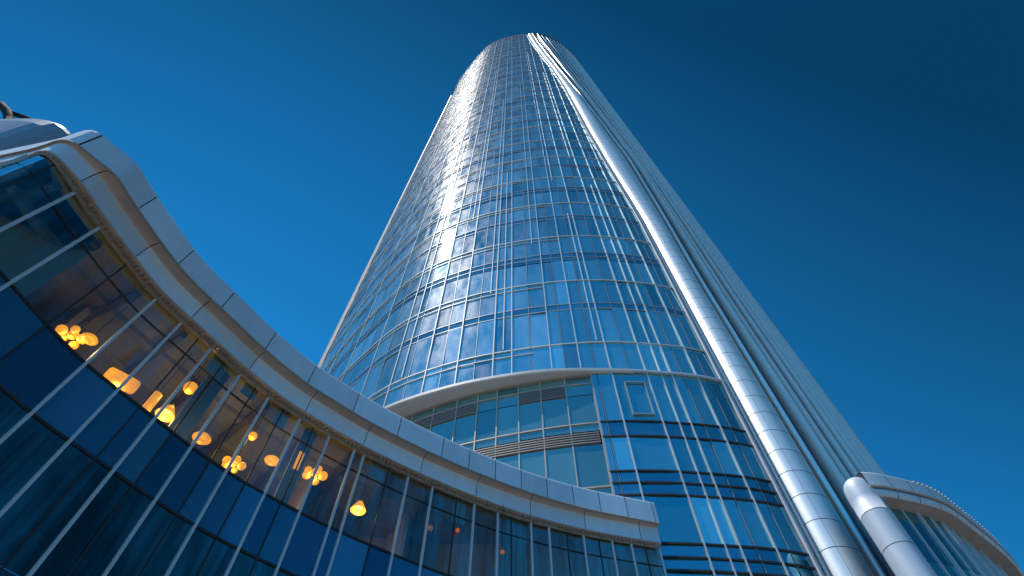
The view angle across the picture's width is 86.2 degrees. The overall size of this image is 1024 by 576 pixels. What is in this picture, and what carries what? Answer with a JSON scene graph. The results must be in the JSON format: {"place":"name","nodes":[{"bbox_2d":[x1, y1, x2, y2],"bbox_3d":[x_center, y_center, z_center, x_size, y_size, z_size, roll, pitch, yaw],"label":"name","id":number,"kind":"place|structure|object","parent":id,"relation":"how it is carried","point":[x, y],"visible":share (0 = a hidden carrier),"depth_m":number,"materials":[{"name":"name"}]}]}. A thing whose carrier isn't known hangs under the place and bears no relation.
{"place":"outdoors","nodes":[
{"label":"outdoors","id":0,"kind":"place"},
{"bbox_2d":[0,101,666,575],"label":"podium building","id":1,"kind":"structure","parent":0,"point":[100,475],"depth_m":12.84,"materials":[{"name":"glass"}]},
{"bbox_2d":[0,388,27,437],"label":"window pane","id":2,"kind":"structure","parent":1,"relation":"in","point":[11,412],"depth_m":9.27,"materials":[{"name":"blue glass"}]},
{"bbox_2d":[0,416,65,510],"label":"window pane","id":3,"kind":"structure","parent":1,"relation":"in","point":[28,448],"depth_m":9.22,"materials":[{"name":"blue glass"}]},
{"bbox_2d":[0,443,93,567],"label":"window pane","id":4,"kind":"structure","parent":1,"relation":"in","point":[16,524],"depth_m":9.10,"materials":[{"name":"blue glass"}]},
{"bbox_2d":[0,461,109,575],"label":"window pane","id":5,"kind":"structure","parent":1,"relation":"in","point":[52,526],"depth_m":9.13,"materials":[{"name":"blue glass"}]},
{"bbox_2d":[32,473,131,575],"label":"window pane","id":6,"kind":"structure","parent":1,"relation":"in","point":[61,559],"depth_m":9.45,"materials":[{"name":"blue glass"}]},
{"bbox_2d":[55,295,120,348],"bbox_3d":[-9.283,0.631,12.219,0.602,1.828,0.599,0,-60,0],"label":"pendant lamp","id":7,"kind":"object","parent":1,"relation":"hanging from","point":[62,331],"visible":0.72,"depth_m":11.50,"materials":[{"name":"orange"}]},
{"bbox_2d":[69,487,151,575],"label":"window pane","id":8,"kind":"structure","parent":1,"relation":"in","point":[101,552],"depth_m":9.79,"materials":[{"name":"blue glass"}]},
{"bbox_2d":[103,337,162,393],"bbox_3d":[-8.676,1.692,12.802,0.345,1.878,0.718,-35,-66,18],"label":"pendant lamp","id":9,"kind":"object","parent":1,"relation":"hanging from","point":[115,376],"visible":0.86,"depth_m":12.08,"materials":[{"name":"orange"}]},
{"bbox_2d":[107,503,175,575],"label":"window pane","id":10,"kind":"structure","parent":1,"relation":"in","point":[138,551],"depth_m":10.15,"materials":[{"name":"blue glass"}]},
{"bbox_2d":[141,516,191,575],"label":"window pane","id":11,"kind":"structure","parent":1,"relation":"in","point":[160,562],"depth_m":10.45,"materials":[{"name":"blue glass"}]},
{"bbox_2d":[143,355,190,411],"bbox_3d":[-8.130,2.234,12.906,0.223,2.240,0.223,0,-60,0],"label":"pendant lamp","id":12,"kind":"object","parent":1,"relation":"hanging from","point":[151,402],"visible":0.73,"depth_m":12.32,"materials":[{"name":"orange"}]},
{"bbox_2d":[155,360,207,421],"bbox_3d":[-7.760,2.343,13.099,0.430,2.014,0.430,0,-60,0],"label":"pendant lamp","id":13,"kind":"object","parent":1,"relation":"hanging from","point":[167,414],"visible":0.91,"depth_m":12.26,"materials":[{"name":"yellow"}]},
{"bbox_2d":[169,528,214,575],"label":"window pane","id":14,"kind":"structure","parent":1,"relation":"in","point":[199,544],"depth_m":10.76,"materials":[{"name":"blue glass"}]},
{"bbox_2d":[168,374,230,439],"bbox_3d":[-7.463,2.759,12.996,0.120,2.550,0.480,-29,-64,16],"label":"curtain","id":15,"kind":"object","parent":1,"relation":"hanging from","point":[192,418],"visible":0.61,"depth_m":12.90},
{"bbox_2d":[198,540,235,575],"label":"window pane","id":16,"kind":"structure","parent":1,"relation":"in","point":[221,554],"depth_m":11.05,"materials":[{"name":"blue glass"}]},
{"bbox_2d":[228,551,255,575],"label":"window pane","id":17,"kind":"structure","parent":1,"relation":"in","point":[243,563],"depth_m":11.32,"materials":[{"name":"blue glass"}]},
{"bbox_2d":[222,412,262,473],"bbox_3d":[-6.646,3.733,13.847,0.562,2.109,0.523,0,-60,0],"label":"pendant lamp","id":18,"kind":"object","parent":1,"relation":"hanging from","point":[238,463],"visible":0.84,"depth_m":13.00,"materials":[{"name":"orange"}]},
{"bbox_2d":[251,560,274,575],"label":"window pane","id":19,"kind":"structure","parent":1,"relation":"in","point":[261,568],"depth_m":11.56,"materials":[{"name":"blue glass"}]},
{"bbox_2d":[274,428,316,502],"bbox_3d":[-5.591,4.615,14.067,0.368,2.550,0.114,39,-67,-20],"label":"curtain","id":20,"kind":"object","parent":1,"relation":"hanging from","point":[285,481],"visible":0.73,"depth_m":13.94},
{"bbox_2d":[302,466,327,484],"bbox_3d":[-5.258,4.746,14.961,0.667,1.193,0.635,0,-60,0],"label":"pendant lamp","id":21,"kind":"object","parent":1,"relation":"hanging from","point":[309,471],"visible":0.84,"depth_m":14.52,"materials":[{"name":"orange"}]},
{"bbox_2d":[498,518,525,575],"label":"curtain","id":22,"kind":"object","parent":1,"relation":"hanging from","point":[518,558],"visible":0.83,"depth_m":16.27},
{"bbox_2d":[0,0,1023,573],"label":"sky","id":23,"kind":"structure","parent":0,"point":[857,165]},
{"label":"ground","id":24,"kind":"structure","parent":0,"visible":0},
{"bbox_2d":[318,33,894,575],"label":"glass tower","id":25,"kind":"structure","parent":24,"relation":"on","point":[552,285],"depth_m":30.31,"materials":[{"name":"glass"}]},
{"bbox_2d":[362,360,384,397],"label":"window pane","id":26,"kind":"structure","parent":25,"relation":"in","point":[369,389],"depth_m":31.44,"materials":[{"name":"blue glass"}]},
{"bbox_2d":[375,352,398,392],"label":"window pane","id":27,"kind":"structure","parent":25,"relation":"in","point":[386,375],"depth_m":30.84,"materials":[{"name":"blue glass"}]},
{"bbox_2d":[385,378,407,405],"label":"window pane","id":28,"kind":"structure","parent":25,"relation":"in","point":[395,395],"depth_m":28.39,"materials":[{"name":"blue glass"}]},
{"bbox_2d":[392,342,416,382],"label":"window pane","id":29,"kind":"structure","parent":25,"relation":"in","point":[402,358],"depth_m":30.58,"materials":[{"name":"blue glass"}]},
{"bbox_2d":[404,372,424,398],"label":"window pane","id":30,"kind":"structure","parent":25,"relation":"in","point":[413,388],"depth_m":28.14,"materials":[{"name":"blue glass"}]},
{"bbox_2d":[404,312,424,341],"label":"window pane","id":31,"kind":"structure","parent":25,"relation":"in","point":[411,326],"depth_m":33.62,"materials":[{"name":"blue glass"}]},
{"bbox_2d":[410,336,432,374],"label":"window pane","id":32,"kind":"structure","parent":25,"relation":"in","point":[420,360],"depth_m":30.35,"materials":[{"name":"blue glass"}]},
{"bbox_2d":[420,307,438,334],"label":"window pane","id":33,"kind":"structure","parent":25,"relation":"in","point":[429,322],"depth_m":33.36,"materials":[{"name":"blue glass"}]},
{"bbox_2d":[423,367,441,391],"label":"window pane","id":34,"kind":"structure","parent":25,"relation":"in","point":[431,382],"depth_m":27.93,"materials":[{"name":"blue glass"}]},
{"bbox_2d":[426,285,443,309],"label":"window pane","id":35,"kind":"structure","parent":25,"relation":"in","point":[434,300],"depth_m":35.80,"materials":[{"name":"blue glass"}]},
{"bbox_2d":[427,332,447,368],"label":"window pane","id":36,"kind":"structure","parent":25,"relation":"in","point":[437,353],"depth_m":30.11,"materials":[{"name":"blue glass"}]},
{"bbox_2d":[436,302,452,328],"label":"window pane","id":37,"kind":"structure","parent":25,"relation":"in","point":[445,314],"depth_m":33.17,"materials":[{"name":"blue glass"}]},
{"bbox_2d":[439,363,456,387],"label":"window pane","id":38,"kind":"structure","parent":25,"relation":"in","point":[447,377],"depth_m":27.78,"materials":[{"name":"blue glass"}]},
{"bbox_2d":[444,327,461,363],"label":"window pane","id":39,"kind":"structure","parent":25,"relation":"in","point":[453,342],"depth_m":30.02,"materials":[{"name":"blue glass"}]},
{"bbox_2d":[450,298,465,323],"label":"window pane","id":40,"kind":"structure","parent":25,"relation":"in","point":[458,310],"depth_m":33.03,"materials":[{"name":"blue glass"}]},
{"bbox_2d":[456,359,474,382],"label":"window pane","id":41,"kind":"structure","parent":25,"relation":"in","point":[465,373],"depth_m":27.61,"materials":[{"name":"blue glass"}]},
{"bbox_2d":[459,324,477,359],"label":"window pane","id":42,"kind":"structure","parent":25,"relation":"in","point":[468,345],"depth_m":29.83,"materials":[{"name":"blue glass"}]},
{"bbox_2d":[465,295,480,319],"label":"window pane","id":43,"kind":"structure","parent":25,"relation":"in","point":[472,308],"depth_m":32.86,"materials":[{"name":"blue glass"}]},
{"bbox_2d":[468,273,482,295],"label":"window pane","id":44,"kind":"structure","parent":25,"relation":"in","point":[475,285],"depth_m":35.33,"materials":[{"name":"blue glass"}]},
{"bbox_2d":[474,355,492,378],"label":"window pane","id":45,"kind":"structure","parent":25,"relation":"in","point":[483,369],"depth_m":27.49,"materials":[{"name":"blue glass"}]},
{"bbox_2d":[476,320,493,355],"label":"window pane","id":46,"kind":"structure","parent":25,"relation":"in","point":[485,333],"depth_m":29.72,"materials":[{"name":"blue glass"}]},
{"bbox_2d":[480,291,495,315],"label":"window pane","id":47,"kind":"structure","parent":25,"relation":"in","point":[487,303],"depth_m":32.73,"materials":[{"name":"blue glass"}]},
{"bbox_2d":[482,270,496,291],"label":"window pane","id":48,"kind":"structure","parent":25,"relation":"in","point":[487,275],"depth_m":35.21,"materials":[{"name":"blue glass"}]},
{"bbox_2d":[493,352,510,375],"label":"window pane","id":49,"kind":"structure","parent":25,"relation":"in","point":[501,366],"depth_m":27.38,"materials":[{"name":"blue glass"}]},
{"bbox_2d":[494,317,510,352],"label":"window pane","id":50,"kind":"structure","parent":25,"relation":"in","point":[507,321],"depth_m":29.60,"materials":[{"name":"blue glass"}]},
{"bbox_2d":[496,288,510,312],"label":"window pane","id":51,"kind":"structure","parent":25,"relation":"in","point":[500,298],"depth_m":32.66,"materials":[{"name":"blue glass"}]},
{"bbox_2d":[497,268,510,288],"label":"window pane","id":52,"kind":"structure","parent":25,"relation":"in","point":[500,285],"depth_m":35.06,"materials":[{"name":"blue glass"}]},
{"bbox_2d":[512,266,526,286],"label":"window pane","id":53,"kind":"structure","parent":25,"relation":"in","point":[519,273],"depth_m":34.92,"materials":[{"name":"blue glass"}]},
{"bbox_2d":[513,286,527,309],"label":"window pane","id":54,"kind":"structure","parent":25,"relation":"in","point":[520,301],"depth_m":32.55,"materials":[{"name":"blue glass"}]},
{"bbox_2d":[513,315,529,348],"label":"window pane","id":55,"kind":"structure","parent":25,"relation":"in","point":[520,323],"depth_m":29.51,"materials":[{"name":"blue glass"}]},
{"bbox_2d":[513,349,530,372],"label":"window pane","id":56,"kind":"structure","parent":25,"relation":"in","point":[520,363],"depth_m":27.30,"materials":[{"name":"blue glass"}]},
{"bbox_2d":[527,263,542,283],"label":"window pane","id":57,"kind":"structure","parent":25,"relation":"in","point":[534,272],"depth_m":34.89,"materials":[{"name":"blue glass"}]},
{"bbox_2d":[528,284,544,307],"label":"window pane","id":58,"kind":"structure","parent":25,"relation":"in","point":[536,296],"depth_m":32.46,"materials":[{"name":"blue glass"}]},
{"bbox_2d":[321,36,756,575],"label":"window panes","id":59,"kind":"structure","parent":25,"relation":"in","point":[518,251],"depth_m":48.40,"materials":[{"name":"blue glass"}]},
{"bbox_2d":[530,313,548,346],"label":"window pane","id":60,"kind":"structure","parent":25,"relation":"in","point":[538,323],"depth_m":29.39,"materials":[{"name":"blue glass"}]},
{"bbox_2d":[531,347,550,369],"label":"window pane","id":61,"kind":"structure","parent":25,"relation":"in","point":[540,356],"depth_m":27.24,"materials":[{"name":"blue glass"}]},
{"bbox_2d":[547,311,561,343],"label":"window pane","id":62,"kind":"structure","parent":25,"relation":"in","point":[553,320],"depth_m":29.39,"materials":[{"name":"blue glass"}]},
{"bbox_2d":[550,345,564,368],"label":"window pane","id":63,"kind":"structure","parent":25,"relation":"in","point":[557,355],"depth_m":27.17,"materials":[{"name":"blue glass"}]},
{"bbox_2d":[555,282,568,303],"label":"window pane","id":64,"kind":"structure","parent":25,"relation":"in","point":[561,291],"depth_m":32.44,"materials":[{"name":"blue glass"}]},
{"bbox_2d":[559,310,574,342],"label":"window pane","id":65,"kind":"structure","parent":25,"relation":"in","point":[568,336],"depth_m":29.34,"materials":[{"name":"blue glass"}]},
{"bbox_2d":[564,344,579,367],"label":"window pane","id":66,"kind":"structure","parent":25,"relation":"in","point":[571,355],"depth_m":27.10,"materials":[{"name":"blue glass"}]},
{"bbox_2d":[567,281,580,302],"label":"window pane","id":67,"kind":"structure","parent":25,"relation":"in","point":[574,296],"depth_m":32.40,"materials":[{"name":"blue glass"}]},
{"bbox_2d":[571,309,588,341],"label":"window pane","id":68,"kind":"structure","parent":25,"relation":"in","point":[578,315],"depth_m":29.32,"materials":[{"name":"blue glass"}]},
{"bbox_2d":[577,343,594,367],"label":"window pane","id":69,"kind":"structure","parent":25,"relation":"in","point":[586,359],"depth_m":27.03,"materials":[{"name":"blue glass"}]},
{"bbox_2d":[584,260,601,278],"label":"window pane","id":70,"kind":"structure","parent":25,"relation":"in","point":[592,267],"depth_m":34.78,"materials":[{"name":"blue glass"}]},
{"bbox_2d":[584,308,602,340],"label":"window pane","id":71,"kind":"structure","parent":25,"relation":"in","point":[593,312],"depth_m":29.31,"materials":[{"name":"blue glass"}]},
{"bbox_2d":[589,280,608,301],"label":"window pane","id":72,"kind":"structure","parent":25,"relation":"in","point":[598,288],"depth_m":32.39,"materials":[{"name":"blue glass"}]},
{"bbox_2d":[591,343,609,367],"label":"window pane","id":73,"kind":"structure","parent":25,"relation":"in","point":[601,361],"depth_m":26.99,"materials":[{"name":"blue glass"}]},
{"bbox_2d":[597,309,620,340],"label":"window pane","id":74,"kind":"structure","parent":25,"relation":"in","point":[609,329],"depth_m":29.27,"materials":[{"name":"blue glass"}]},
{"bbox_2d":[598,373,621,419],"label":"window pane","id":75,"kind":"structure","parent":25,"relation":"in","point":[610,400],"depth_m":24.35,"materials":[{"name":"blue glass"}]},
{"bbox_2d":[604,281,621,302],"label":"window pane","id":76,"kind":"structure","parent":25,"relation":"in","point":[611,287],"depth_m":32.37,"materials":[{"name":"blue glass"}]},
{"bbox_2d":[605,343,628,368],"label":"window pane","id":77,"kind":"structure","parent":25,"relation":"in","point":[615,351],"depth_m":26.98,"materials":[{"name":"blue glass"}]},
{"bbox_2d":[610,261,632,280],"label":"window pane","id":78,"kind":"structure","parent":25,"relation":"in","point":[616,267],"depth_m":34.82,"materials":[{"name":"blue glass"}]},
{"bbox_2d":[611,437,634,469],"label":"window pane","id":79,"kind":"structure","parent":25,"relation":"in","point":[622,452],"depth_m":21.50,"materials":[{"name":"blue glass"}]},
{"bbox_2d":[613,309,634,341],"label":"window pane","id":80,"kind":"structure","parent":25,"relation":"in","point":[622,322],"depth_m":29.31,"materials":[{"name":"blue glass"}]},
{"bbox_2d":[617,282,642,303],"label":"window pane","id":81,"kind":"structure","parent":25,"relation":"in","point":[623,287],"depth_m":32.42,"materials":[{"name":"blue glass"}]},
{"bbox_2d":[623,343,643,368],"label":"window pane","id":82,"kind":"structure","parent":25,"relation":"in","point":[632,354],"depth_m":26.97,"materials":[{"name":"blue glass"}]},
{"bbox_2d":[613,373,661,420],"bbox_3d":[5.526,4.813,24.458,1.582,3.180,0.024,1,-60,-1],"label":"window pane","id":83,"kind":"structure","parent":25,"relation":"in","point":[638,396],"depth_m":24.37,"materials":[{"name":"blue glass"}]},
{"bbox_2d":[626,310,657,343],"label":"window pane","id":84,"kind":"structure","parent":25,"relation":"in","point":[639,332],"depth_m":29.32,"materials":[{"name":"blue glass"}]},
{"bbox_2d":[629,437,677,469],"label":"window pane","id":85,"kind":"structure","parent":25,"relation":"in","point":[648,452],"depth_m":21.52,"materials":[{"name":"blue glass"}]},
{"bbox_2d":[638,344,668,370],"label":"window pane","id":86,"kind":"structure","parent":25,"relation":"in","point":[645,349],"depth_m":27.00,"materials":[{"name":"blue glass"}]},
{"bbox_2d":[647,311,667,343],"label":"window pane","id":87,"kind":"structure","parent":25,"relation":"in","point":[654,319],"depth_m":29.41,"materials":[{"name":"blue glass"}]},
{"bbox_2d":[648,374,688,421],"bbox_3d":[6.950,4.885,24.500,1.135,3.180,0.018,5,-60,-3],"label":"window pane","id":88,"kind":"structure","parent":25,"relation":"in","point":[668,414],"depth_m":24.40,"materials":[{"name":"blue glass"}]},
{"bbox_2d":[657,312,681,345],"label":"window pane","id":89,"kind":"structure","parent":25,"relation":"in","point":[672,337],"depth_m":29.45,"materials":[{"name":"blue glass"}]},
{"bbox_2d":[644,496,701,542],"bbox_3d":[5.525,7.988,18.959,1.581,1.880,0.007,2,-60,-1],"label":"window pane","id":90,"kind":"structure","parent":25,"relation":"in","point":[674,513],"depth_m":18.92,"materials":[{"name":"blue glass"}]},
{"bbox_2d":[671,347,694,373],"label":"window pane","id":91,"kind":"structure","parent":25,"relation":"in","point":[684,364],"depth_m":27.09,"materials":[{"name":"blue glass"}]},
{"bbox_2d":[673,376,701,422],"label":"window pane","id":92,"kind":"structure","parent":25,"relation":"in","point":[693,414],"depth_m":24.44,"materials":[{"name":"blue glass"}]},
{"bbox_2d":[670,438,708,471],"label":"window pane","id":93,"kind":"structure","parent":25,"relation":"in","point":[681,451],"depth_m":21.56,"materials":[{"name":"blue glass"}]},
{"bbox_2d":[677,315,701,349],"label":"window pane","id":94,"kind":"structure","parent":25,"relation":"in","point":[685,324],"depth_m":29.57,"materials":[{"name":"blue glass"}]},
{"bbox_2d":[684,377,717,424],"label":"window pane","id":95,"kind":"structure","parent":25,"relation":"in","point":[703,407],"depth_m":24.49,"materials":[{"name":"blue glass"}]},
{"bbox_2d":[694,350,716,377],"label":"window pane","id":96,"kind":"structure","parent":25,"relation":"in","point":[701,357],"depth_m":27.20,"materials":[{"name":"blue glass"}]},
{"bbox_2d":[699,440,722,472],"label":"window pane","id":97,"kind":"structure","parent":25,"relation":"in","point":[713,463],"depth_m":21.58,"materials":[{"name":"blue glass"}]},
{"bbox_2d":[690,497,736,544],"bbox_3d":[6.950,8.060,19.001,1.135,1.880,0.011,5,-60,-3],"label":"window pane","id":98,"kind":"structure","parent":25,"relation":"in","point":[705,519],"depth_m":18.97,"materials":[{"name":"blue glass"}]},
{"bbox_2d":[700,379,728,426],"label":"window pane","id":99,"kind":"structure","parent":25,"relation":"in","point":[716,408],"depth_m":24.52,"materials":[{"name":"blue glass"}]},
{"bbox_2d":[711,441,739,474],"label":"window pane","id":100,"kind":"structure","parent":25,"relation":"in","point":[727,462],"depth_m":21.63,"materials":[{"name":"blue glass"}]},
{"bbox_2d":[709,380,741,429],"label":"window pane","id":101,"kind":"structure","parent":25,"relation":"in","point":[716,387],"depth_m":24.62,"materials":[{"name":"blue glass"}]},
{"bbox_2d":[723,499,752,545],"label":"window pane","id":102,"kind":"structure","parent":25,"relation":"in","point":[736,519],"depth_m":19.01,"materials":[{"name":"blue glass"}]},
{"bbox_2d":[729,443,752,476],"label":"window pane","id":103,"kind":"structure","parent":25,"relation":"in","point":[735,448],"depth_m":21.68,"materials":[{"name":"blue glass"}]},
{"bbox_2d":[739,444,766,478],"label":"window pane","id":104,"kind":"structure","parent":25,"relation":"in","point":[750,456],"depth_m":21.79,"materials":[{"name":"blue glass"}]},
{"bbox_2d":[736,500,773,547],"bbox_3d":[8.450,8.203,19.083,0.638,1.880,0.005,8,-60,-4],"label":"window pane","id":105,"kind":"structure","parent":25,"relation":"in","point":[760,537],"depth_m":19.05,"materials":[{"name":"blue glass"}]},
{"bbox_2d":[756,502,787,549],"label":"window pane","id":106,"kind":"structure","parent":25,"relation":"in","point":[764,510],"depth_m":19.10,"materials":[{"name":"blue glass"}]},
{"bbox_2d":[768,504,804,552],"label":"window pane","id":107,"kind":"structure","parent":25,"relation":"in","point":[778,513],"depth_m":19.17,"materials":[{"name":"blue glass"}]},
{"bbox_2d":[843,472,1023,575],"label":"annex building","id":108,"kind":"structure","parent":24,"relation":"on","point":[914,528],"depth_m":17.93,"materials":[{"name":"silver metal"}]},
{"bbox_2d":[890,508,936,561],"bbox_3d":[12.656,7.794,17.375,0.549,1.880,0.151,0,-60,0],"label":"window pane","id":109,"kind":"structure","parent":108,"relation":"in","point":[899,515],"depth_m":17.33,"materials":[{"name":"blue glass"}]},
{"bbox_2d":[904,511,953,565],"bbox_3d":[13.225,7.938,17.458,0.551,1.880,0.170,0,-60,0],"label":"window pane","id":110,"kind":"structure","parent":108,"relation":"in","point":[913,517],"depth_m":17.40,"materials":[{"name":"blue glass"}]},
{"bbox_2d":[921,515,968,569],"bbox_3d":[13.777,8.101,17.552,0.517,1.880,0.195,0,-60,0],"label":"window pane","id":111,"kind":"structure","parent":108,"relation":"in","point":[927,519],"depth_m":17.51,"materials":[{"name":"blue glass"}]},
{"bbox_2d":[933,519,980,574],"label":"window pane","id":112,"kind":"structure","parent":108,"relation":"in","point":[938,523],"depth_m":17.63,"materials":[{"name":"blue glass"}]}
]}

